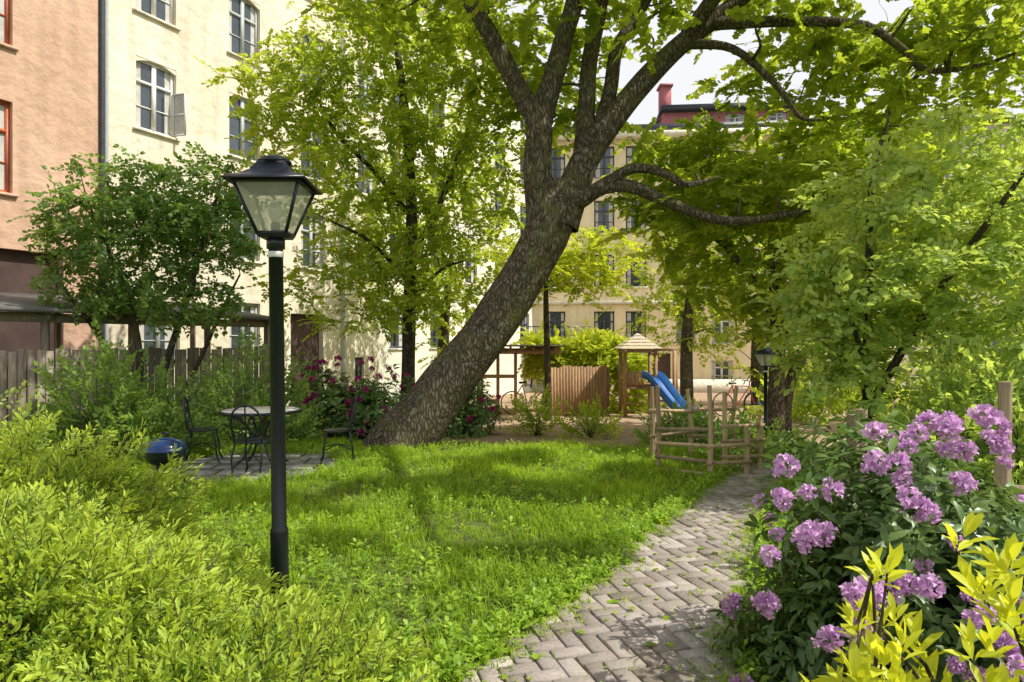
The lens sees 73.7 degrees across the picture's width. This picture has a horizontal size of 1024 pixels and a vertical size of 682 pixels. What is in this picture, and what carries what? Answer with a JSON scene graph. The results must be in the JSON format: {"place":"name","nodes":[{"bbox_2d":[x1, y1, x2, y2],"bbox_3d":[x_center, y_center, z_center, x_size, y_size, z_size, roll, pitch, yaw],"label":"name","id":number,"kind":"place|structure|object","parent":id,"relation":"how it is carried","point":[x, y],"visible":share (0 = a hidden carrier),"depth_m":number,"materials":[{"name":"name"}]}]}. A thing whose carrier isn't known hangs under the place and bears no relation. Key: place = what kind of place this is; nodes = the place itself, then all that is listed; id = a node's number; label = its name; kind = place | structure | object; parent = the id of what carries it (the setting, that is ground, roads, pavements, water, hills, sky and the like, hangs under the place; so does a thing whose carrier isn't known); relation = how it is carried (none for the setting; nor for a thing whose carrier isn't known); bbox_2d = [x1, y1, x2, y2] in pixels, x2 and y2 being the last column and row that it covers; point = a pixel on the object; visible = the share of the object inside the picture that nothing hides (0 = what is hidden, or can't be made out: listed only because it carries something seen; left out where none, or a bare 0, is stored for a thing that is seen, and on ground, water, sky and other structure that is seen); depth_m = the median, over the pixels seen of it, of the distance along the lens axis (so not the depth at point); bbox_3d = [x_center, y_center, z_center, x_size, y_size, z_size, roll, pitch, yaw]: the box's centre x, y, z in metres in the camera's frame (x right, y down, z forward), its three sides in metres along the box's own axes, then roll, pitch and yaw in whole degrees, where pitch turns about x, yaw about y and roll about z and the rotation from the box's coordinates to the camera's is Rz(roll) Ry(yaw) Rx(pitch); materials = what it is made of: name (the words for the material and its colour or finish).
{"place":"outdoors","nodes":[
{"label":"outdoors","id":0,"kind":"place"},
{"bbox_2d":[355,357,361,377],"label":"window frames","id":1,"kind":"structure","parent":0,"point":[356,367],"depth_m":25.25,"materials":[{"name":"wood"}]},
{"bbox_2d":[24,402,986,681],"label":"lawn","id":2,"kind":"structure","parent":0,"point":[442,494],"depth_m":6.09,"materials":[{"name":"green plant"}]},
{"bbox_2d":[17,391,1023,681],"bbox_3d":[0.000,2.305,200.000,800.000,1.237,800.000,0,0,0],"label":"ground","id":3,"kind":"structure","parent":0,"point":[631,421],"depth_m":6.97,"materials":[{"name":"green plant"}]},
{"bbox_2d":[0,381,56,460],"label":"garden shrub","id":4,"kind":"object","parent":3,"relation":"on","point":[15,421],"visible":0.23,"depth_m":8.91,"materials":[{"name":"green plant"}]},
{"bbox_2d":[0,0,97,417],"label":"wall","id":5,"kind":"structure","parent":3,"relation":"on","point":[49,81],"depth_m":15.53,"materials":[{"name":"paint"}]},
{"bbox_2d":[0,0,9,192],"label":"window frames","id":6,"kind":"structure","parent":5,"relation":"attached to","point":[6,130],"depth_m":14.87,"materials":[{"name":"wood"}]},
{"bbox_2d":[0,0,4,189],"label":"curtains","id":7,"kind":"object","parent":6,"relation":"attached to","point":[2,107],"visible":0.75,"depth_m":14.82,"materials":[{"name":"fabric"}]},
{"bbox_2d":[0,42,18,197],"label":"window sills","id":8,"kind":"structure","parent":5,"relation":"attached to","point":[8,46],"depth_m":14.74,"materials":[{"name":"paint"}]},
{"bbox_2d":[0,249,57,426],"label":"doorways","id":9,"kind":"object","parent":5,"relation":"attached to","point":[18,269],"depth_m":15.18,"materials":[{"name":"brown wood"}]},
{"bbox_2d":[0,406,225,567],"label":"spirea shrub","id":10,"kind":"object","parent":3,"relation":"on","point":[14,468],"visible":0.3,"depth_m":4.79,"materials":[{"name":"green plant"}]},
{"bbox_2d":[4,319,243,466],"bbox_3d":[-5.641,0.734,9.856,3.361,2.131,2.232,0,0,0],"label":"rose shrub","id":11,"kind":"object","parent":3,"relation":"on","point":[157,416],"visible":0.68,"depth_m":9.71,"materials":[{"name":"green plant"}]},
{"bbox_2d":[0,292,268,402],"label":"lean to shed","id":12,"kind":"object","parent":3,"relation":"on","point":[20,307],"visible":0.27,"depth_m":12.78,"materials":[{"name":"brown wood"}]},
{"bbox_2d":[0,345,269,445],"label":"plank fence","id":13,"kind":"object","parent":3,"relation":"on","point":[17,365],"visible":0.27,"depth_m":11.79,"materials":[{"name":"brown wood"}]},
{"bbox_2d":[6,141,267,434],"bbox_3d":[-6.629,-0.806,12.374,5.178,5.460,2.726,0,0,0],"label":"lilac tree","id":14,"kind":"object","parent":3,"relation":"on","point":[168,220],"visible":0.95,"depth_m":12.02,"materials":[{"name":"green plant"}]},
{"bbox_2d":[0,478,327,681],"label":"spirea shrub","id":15,"kind":"object","parent":3,"relation":"on","point":[46,573],"visible":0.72,"depth_m":2.75,"materials":[{"name":"green plant"}]},
{"bbox_2d":[142,432,187,490],"bbox_3d":[-3.964,1.364,7.762,0.497,0.662,0.463,0,0,39],"label":"kettle grill","id":16,"kind":"object","parent":3,"relation":"on","point":[156,455],"visible":0.59,"depth_m":7.59,"materials":[{"name":"blue paint"}]},
{"bbox_2d":[0,571,440,681],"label":"spirea shrub","id":17,"kind":"object","parent":3,"relation":"on","point":[242,660],"visible":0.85,"depth_m":2.61,"materials":[{"name":"green plant"}]},
{"bbox_2d":[167,324,330,447],"bbox_3d":[-4.538,0.735,11.384,2.609,2.094,2.288,0,0,31],"label":"rose shrub","id":18,"kind":"object","parent":3,"relation":"on","point":[224,402],"visible":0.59,"depth_m":11.31,"materials":[{"name":"green plant"}]},
{"bbox_2d":[151,453,370,481],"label":"stone slab patio","id":19,"kind":"structure","parent":3,"relation":"on","point":[294,461],"depth_m":9.33,"materials":[{"name":"grey stone"}]},
{"bbox_2d":[181,396,223,464],"bbox_3d":[-4.351,1.233,9.600,0.504,0.929,0.444,0,0,-17],"label":"wrought iron chair","id":20,"kind":"object","parent":19,"relation":"on","point":[186,409],"visible":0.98,"depth_m":9.53,"materials":[{"name":"black paint"}]},
{"bbox_2d":[228,405,270,480],"bbox_3d":[-3.220,1.233,8.499,0.444,0.929,0.504,0,0,3],"label":"wrought iron chair","id":21,"kind":"object","parent":19,"relation":"on","point":[246,440],"visible":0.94,"depth_m":8.30,"materials":[{"name":"black paint"}]},
{"bbox_2d":[218,406,301,467],"bbox_3d":[-3.420,1.317,9.300,1.070,0.771,1.070,0,0,0],"label":"garden table","id":22,"kind":"object","parent":19,"relation":"on","point":[264,410],"visible":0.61,"depth_m":9.18,"materials":[{"name":"metal"}]},
{"bbox_2d":[319,396,356,464],"bbox_3d":[-2.419,1.233,9.500,0.504,0.929,0.444,0,0,-14],"label":"wrought iron chair","id":23,"kind":"object","parent":19,"relation":"on","point":[349,429],"visible":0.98,"depth_m":9.38,"materials":[{"name":"black paint"}]},
{"bbox_2d":[221,155,322,612],"bbox_3d":[-1.477,0.317,4.299,0.492,2.967,0.492,-1,0,-3],"label":"street lamp","id":24,"kind":"object","parent":3,"relation":"on","point":[262,185],"visible":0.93,"depth_m":4.25,"materials":[{"name":"black metal"}]},
{"bbox_2d":[236,355,463,438],"bbox_3d":[-3.135,1.125,13.221,4.410,1.722,1.688,0,0,0],"label":"magenta rhododendron bush","id":25,"kind":"object","parent":3,"relation":"on","point":[372,406],"visible":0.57,"depth_m":12.94,"materials":[{"name":"green plant"}]},
{"bbox_2d":[192,0,570,394],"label":"linden tree","id":26,"kind":"object","parent":3,"relation":"on","point":[407,121],"visible":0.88,"depth_m":14.14,"materials":[{"name":"green plant"}]},
{"bbox_2d":[378,0,532,401],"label":"wall","id":27,"kind":"structure","parent":3,"relation":"on","point":[386,356],"depth_m":32.48,"materials":[{"name":"paint"}]},
{"bbox_2d":[388,51,523,349],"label":"window sills","id":28,"kind":"structure","parent":27,"relation":"attached to","point":[435,279],"depth_m":32.75,"materials":[{"name":"paint"}]},
{"bbox_2d":[389,33,525,346],"bbox_3d":[-2.129,-6.675,33.354,0.001,13.950,12.872,0,0,27],"label":"window glass","id":29,"kind":"object","parent":27,"relation":"attached to","point":[432,331],"visible":0.12,"depth_m":31.10,"materials":[{"name":"glass"}]},
{"bbox_2d":[389,58,526,347],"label":"window frames","id":30,"kind":"structure","parent":27,"relation":"attached to","point":[435,314],"depth_m":33.29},
{"bbox_2d":[389,65,525,345],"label":"curtains","id":31,"kind":"object","parent":30,"relation":"attached to","point":[400,335],"visible":0.12,"depth_m":33.61,"materials":[{"name":"fabric"}]},
{"bbox_2d":[446,378,504,438],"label":"magenta rhododendron bush","id":32,"kind":"object","parent":3,"relation":"on","point":[467,424],"visible":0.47,"depth_m":13.05,"materials":[{"name":"green plant"}]},
{"bbox_2d":[478,345,565,414],"bbox_3d":[0.175,1.125,20.500,2.650,2.010,3.000,0,0,0],"label":"wooden bike shelter","id":33,"kind":"object","parent":3,"relation":"on","point":[521,350],"visible":0.41,"depth_m":19.36,"materials":[{"name":"brown wood"}]},
{"bbox_2d":[500,379,543,413],"bbox_3d":[0.500,1.624,19.800,1.675,0.990,0.508,0,0,-6],"label":"bicycle","id":34,"kind":"object","parent":3,"relation":"on","point":[521,382],"visible":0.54,"depth_m":19.77,"materials":[{"name":"black paint"}]},
{"bbox_2d":[501,384,567,436],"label":"garden shrub","id":35,"kind":"object","parent":3,"relation":"on","point":[530,418],"visible":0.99,"depth_m":13.33,"materials":[{"name":"green plant"}]},
{"bbox_2d":[470,225,656,420],"bbox_3d":[1.340,-0.543,17.573,4.845,5.488,3.839,0,0,0],"label":"young maple tree","id":36,"kind":"object","parent":3,"relation":"on","point":[568,261],"visible":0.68,"depth_m":17.25,"materials":[{"name":"green plant"}]},
{"bbox_2d":[510,318,637,393],"bbox_3d":[1.999,0.433,21.558,4.186,2.357,2.950,0,0,0],"label":"climbing vine hedge","id":37,"kind":"object","parent":3,"relation":"on","point":[573,353],"visible":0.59,"depth_m":20.77,"materials":[{"name":"green plant"}]},
{"bbox_2d":[551,365,609,416],"bbox_3d":[1.907,1.484,19.090,1.742,1.631,0.036,0,0,-13],"label":"plank screen fence","id":38,"kind":"object","parent":3,"relation":"on","point":[574,385],"visible":0.6,"depth_m":19.07,"materials":[{"name":"brown wood"}]},
{"bbox_2d":[545,390,624,439],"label":"garden shrub","id":39,"kind":"object","parent":3,"relation":"on","point":[594,420],"visible":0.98,"depth_m":12.90,"materials":[{"name":"green plant"}]},
{"bbox_2d":[585,334,663,413],"bbox_3d":[3.386,1.253,20.930,2.706,2.940,2.589,0,0,0],"label":"climbing vine hedge","id":40,"kind":"object","parent":3,"relation":"on","point":[641,361],"visible":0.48,"depth_m":20.28,"materials":[{"name":"green plant"}]},
{"bbox_2d":[615,333,701,417],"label":"play tower with slide","id":41,"kind":"structure","parent":3,"relation":"on","point":[668,389],"depth_m":18.36,"materials":[{"name":"brown wood"}]},
{"bbox_2d":[297,0,1023,448],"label":"leaning maple tree","id":42,"kind":"object","parent":3,"relation":"on","point":[427,408],"visible":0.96,"depth_m":11.11,"materials":[{"name":"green plant"}]},
{"bbox_2d":[324,104,1023,405],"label":"background trees","id":43,"kind":"object","parent":3,"relation":"on","point":[686,342],"visible":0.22,"depth_m":24.83,"materials":[{"name":"green plant"}]},
{"bbox_2d":[533,135,834,378],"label":"wall","id":44,"kind":"structure","parent":3,"relation":"on","point":[576,314],"depth_m":39.00,"materials":[{"name":"yellow paint"}]},
{"bbox_2d":[528,326,590,336],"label":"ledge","id":45,"kind":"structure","parent":44,"relation":"attached to","point":[558,328],"depth_m":38.02,"materials":[{"name":"beige paint"}]},
{"bbox_2d":[548,146,645,342],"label":"window frames","id":46,"kind":"structure","parent":44,"relation":"attached to","point":[603,222],"depth_m":39.20,"materials":[{"name":"wood"}]},
{"bbox_2d":[548,178,768,344],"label":"window sills","id":47,"kind":"structure","parent":44,"relation":"attached to","point":[647,287],"depth_m":38.86,"materials":[{"name":"paint"}]},
{"bbox_2d":[652,353,669,378],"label":"doorways","id":48,"kind":"object","parent":44,"relation":"attached to","point":[664,364],"visible":0.4,"depth_m":39.00,"materials":[{"name":"brown wood"}]},
{"bbox_2d":[550,144,815,378],"bbox_3d":[9.592,-4.375,38.878,15.375,13.550,0.001,0,0,5],"label":"window glass","id":49,"kind":"object","parent":44,"relation":"attached to","point":[607,315],"visible":0.12,"depth_m":39.24,"materials":[{"name":"grey glass"}]},
{"bbox_2d":[548,147,800,378],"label":"curtains","id":50,"kind":"object","parent":49,"relation":"attached to","point":[629,153],"visible":0.19,"depth_m":39.22,"materials":[{"name":"fabric"}]},
{"bbox_2d":[676,142,819,379],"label":"window frames","id":51,"kind":"structure","parent":44,"relation":"attached to","point":[721,361],"depth_m":38.61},
{"bbox_2d":[631,392,743,450],"bbox_3d":[2.893,1.356,11.357,1.741,1.007,1.773,0,0,-22],"label":"garden shrub","id":52,"kind":"object","parent":3,"relation":"on","point":[699,421],"visible":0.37,"depth_m":11.11,"materials":[{"name":"green plant"}]},
{"bbox_2d":[532,125,843,392],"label":"cornice and plinth","id":53,"kind":"structure","parent":3,"relation":"on","point":[718,385],"depth_m":38.39,"materials":[{"name":"paint"}]},
{"bbox_2d":[649,385,764,475],"bbox_3d":[2.572,1.175,9.191,1.464,1.252,1.582,0,0,0],"label":"wooden stake enclosure","id":54,"kind":"object","parent":3,"relation":"on","point":[656,442],"visible":0.88,"depth_m":8.77,"materials":[{"name":"brown wood"}]},
{"bbox_2d":[712,380,763,415],"bbox_3d":[6.300,1.590,19.000,1.675,0.990,0.508,0,0,-17],"label":"bicycle","id":55,"kind":"object","parent":3,"relation":"on","point":[731,383],"visible":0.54,"depth_m":18.96,"materials":[{"name":"black paint"}]},
{"bbox_2d":[694,406,815,466],"bbox_3d":[3.275,1.329,9.427,1.479,0.859,1.335,0,0,-34],"label":"garden shrub","id":56,"kind":"object","parent":3,"relation":"on","point":[753,433],"visible":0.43,"depth_m":9.36,"materials":[{"name":"green plant"}]},
{"bbox_2d":[751,346,780,458],"bbox_3d":[3.660,0.932,9.850,0.295,1.736,0.295,0,0,-17],"label":"street lamp","id":57,"kind":"object","parent":3,"relation":"on","point":[763,357],"visible":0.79,"depth_m":9.82,"materials":[{"name":"black metal"}]},
{"bbox_2d":[744,392,807,416],"bbox_3d":[7.200,1.572,18.600,1.675,0.990,0.508,0,0,23],"label":"bicycle","id":58,"kind":"object","parent":3,"relation":"on","point":[757,403],"visible":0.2,"depth_m":18.83,"materials":[{"name":"black paint"}]},
{"bbox_2d":[595,93,976,436],"bbox_3d":[5.077,-1.317,13.640,7.425,6.840,4.996,0,0,0],"label":"maple tree","id":59,"kind":"object","parent":3,"relation":"on","point":[701,146],"visible":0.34,"depth_m":12.94,"materials":[{"name":"green plant"}]},
{"bbox_2d":[742,351,931,424],"bbox_3d":[8.570,1.182,16.930,5.436,2.040,3.010,0,0,0],"label":"garden shrub","id":60,"kind":"object","parent":3,"relation":"on","point":[802,408],"visible":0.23,"depth_m":16.72,"materials":[{"name":"green plant"}]},
{"bbox_2d":[698,388,1023,681],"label":"rhododendron bush","id":61,"kind":"object","parent":3,"relation":"on","point":[898,490],"visible":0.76,"depth_m":3.17,"materials":[{"name":"green plant"}]},
{"bbox_2d":[826,542,931,681],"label":"lime azalea bush","id":62,"kind":"object","parent":3,"relation":"on","point":[858,667],"visible":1,"depth_m":1.73,"materials":[{"name":"yellow plant"}]},
{"bbox_2d":[738,98,1023,444],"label":"apple tree","id":63,"kind":"object","parent":3,"relation":"on","point":[900,274],"visible":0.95,"depth_m":7.20,"materials":[{"name":"green plant"}]},
{"bbox_2d":[758,86,1023,432],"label":"maple tree","id":64,"kind":"object","parent":3,"relation":"on","point":[789,379],"visible":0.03,"depth_m":13.87,"materials":[{"name":"green plant"}]},
{"bbox_2d":[799,511,1023,681],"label":"lime azalea bush","id":65,"kind":"object","parent":3,"relation":"on","point":[1003,606],"visible":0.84,"depth_m":1.84,"materials":[{"name":"yellow plant"}]},
{"bbox_2d":[828,320,1023,511],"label":"garden shrub","id":66,"kind":"object","parent":3,"relation":"on","point":[941,400],"visible":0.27,"depth_m":6.49,"materials":[{"name":"green plant"}]},
{"bbox_2d":[841,382,1023,515],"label":"post and rail fence","id":67,"kind":"object","parent":3,"relation":"on","point":[1002,475],"visible":0.29,"depth_m":4.61,"materials":[{"name":"brown wood"}]},
{"bbox_2d":[855,123,1023,393],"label":"wall","id":68,"kind":"structure","parent":3,"relation":"on","point":[1011,159],"depth_m":36.30,"materials":[{"name":"paint"}]},
{"bbox_2d":[874,306,1023,466],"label":"garden shrub","id":69,"kind":"object","parent":3,"relation":"on","point":[957,367],"visible":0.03,"depth_m":9.58,"materials":[{"name":"green plant"}]},
{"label":"building body","id":70,"kind":"object","parent":3,"relation":"on","visible":0},
{"bbox_2d":[417,0,532,82],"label":"roof","id":71,"kind":"structure","parent":70,"relation":"on","point":[427,8],"depth_m":29.82,"materials":[{"name":"metal"}]},
{"bbox_2d":[449,458,828,681],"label":"brick path","id":72,"kind":"structure","parent":0,"point":[616,644],"depth_m":4.19,"materials":[{"name":"grey brick"}]},
{"bbox_2d":[434,0,1023,126],"label":"sky","id":73,"kind":"structure","parent":0,"point":[683,73],"materials":[{"name":"white"}]},
{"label":"building body","id":74,"kind":"object","parent":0,"visible":0},
{"bbox_2d":[553,120,843,132],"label":"roof","id":75,"kind":"structure","parent":74,"relation":"on","point":[670,126],"depth_m":38.37,"materials":[{"name":"metal"}]},
{"bbox_2d":[655,83,802,123],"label":"red attic storey","id":76,"kind":"object","parent":75,"relation":"on","point":[667,111],"visible":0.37,"depth_m":40.12,"materials":[{"name":"paint"}]},
{"bbox_2d":[695,114,780,122],"bbox_3d":[13.396,-12.950,40.156,5.300,0.800,0.001,0,0,5],"label":"window glass","id":77,"kind":"structure","parent":76,"relation":"in","point":[771,119],"depth_m":40.00,"materials":[{"name":"grey glass"}]},
{"bbox_2d":[694,112,785,121],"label":"window frames","id":78,"kind":"structure","parent":76,"relation":"in","point":[776,116],"depth_m":40.10,"materials":[{"name":"white paint"}]},
{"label":"building body","id":79,"kind":"object","parent":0,"visible":0},
{"bbox_2d":[844,114,1021,136],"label":"roof","id":80,"kind":"structure","parent":79,"relation":"on","point":[858,122],"depth_m":36.09,"materials":[{"name":"metal"}]},
{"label":"building body","id":81,"kind":"object","parent":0,"visible":0},
{"bbox_2d":[98,0,377,405],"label":"wall","id":82,"kind":"structure","parent":81,"relation":"attached to","point":[202,34],"depth_m":19.54,"materials":[{"name":"beige paint"}]},
{"bbox_2d":[99,0,104,345],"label":"drainpipe","id":83,"kind":"object","parent":82,"relation":"attached to","point":[101,78],"visible":0.33,"depth_m":16.53,"materials":[{"name":"metal"}]},
{"bbox_2d":[136,0,185,136],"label":"window frames","id":84,"kind":"structure","parent":82,"relation":"attached to","point":[153,86],"depth_m":18.22,"materials":[{"name":"grey wood"}]},
{"bbox_2d":[105,0,345,385],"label":"drainpipes","id":85,"kind":"object","parent":82,"relation":"attached to","point":[107,146],"visible":0.26,"depth_m":16.71,"materials":[{"name":"white metal"}]},
{"bbox_2d":[141,0,369,375],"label":"window glass","id":86,"kind":"object","parent":82,"relation":"attached to","point":[234,130],"visible":0.31,"depth_m":20.38,"materials":[{"name":"grey glass"}]},
{"bbox_2d":[136,0,372,349],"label":"open window casement","id":87,"kind":"object","parent":86,"relation":"attached to","point":[179,109],"visible":0.36,"depth_m":18.48,"materials":[{"name":"painted wood"},{"name":"glass"}]},
{"bbox_2d":[133,0,379,380],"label":"window sills","id":88,"kind":"structure","parent":82,"relation":"attached to","point":[177,29],"depth_m":18.36,"materials":[{"name":"beige paint"}]},
{"bbox_2d":[141,0,374,358],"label":"window frames","id":89,"kind":"structure","parent":82,"relation":"attached to","point":[157,340],"depth_m":20.97,"materials":[{"name":"grey wood"}]},
{"bbox_2d":[291,314,318,406],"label":"doorways","id":90,"kind":"object","parent":82,"relation":"attached to","point":[299,334],"visible":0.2,"depth_m":22.96,"materials":[{"name":"brown wood"}]}
]}

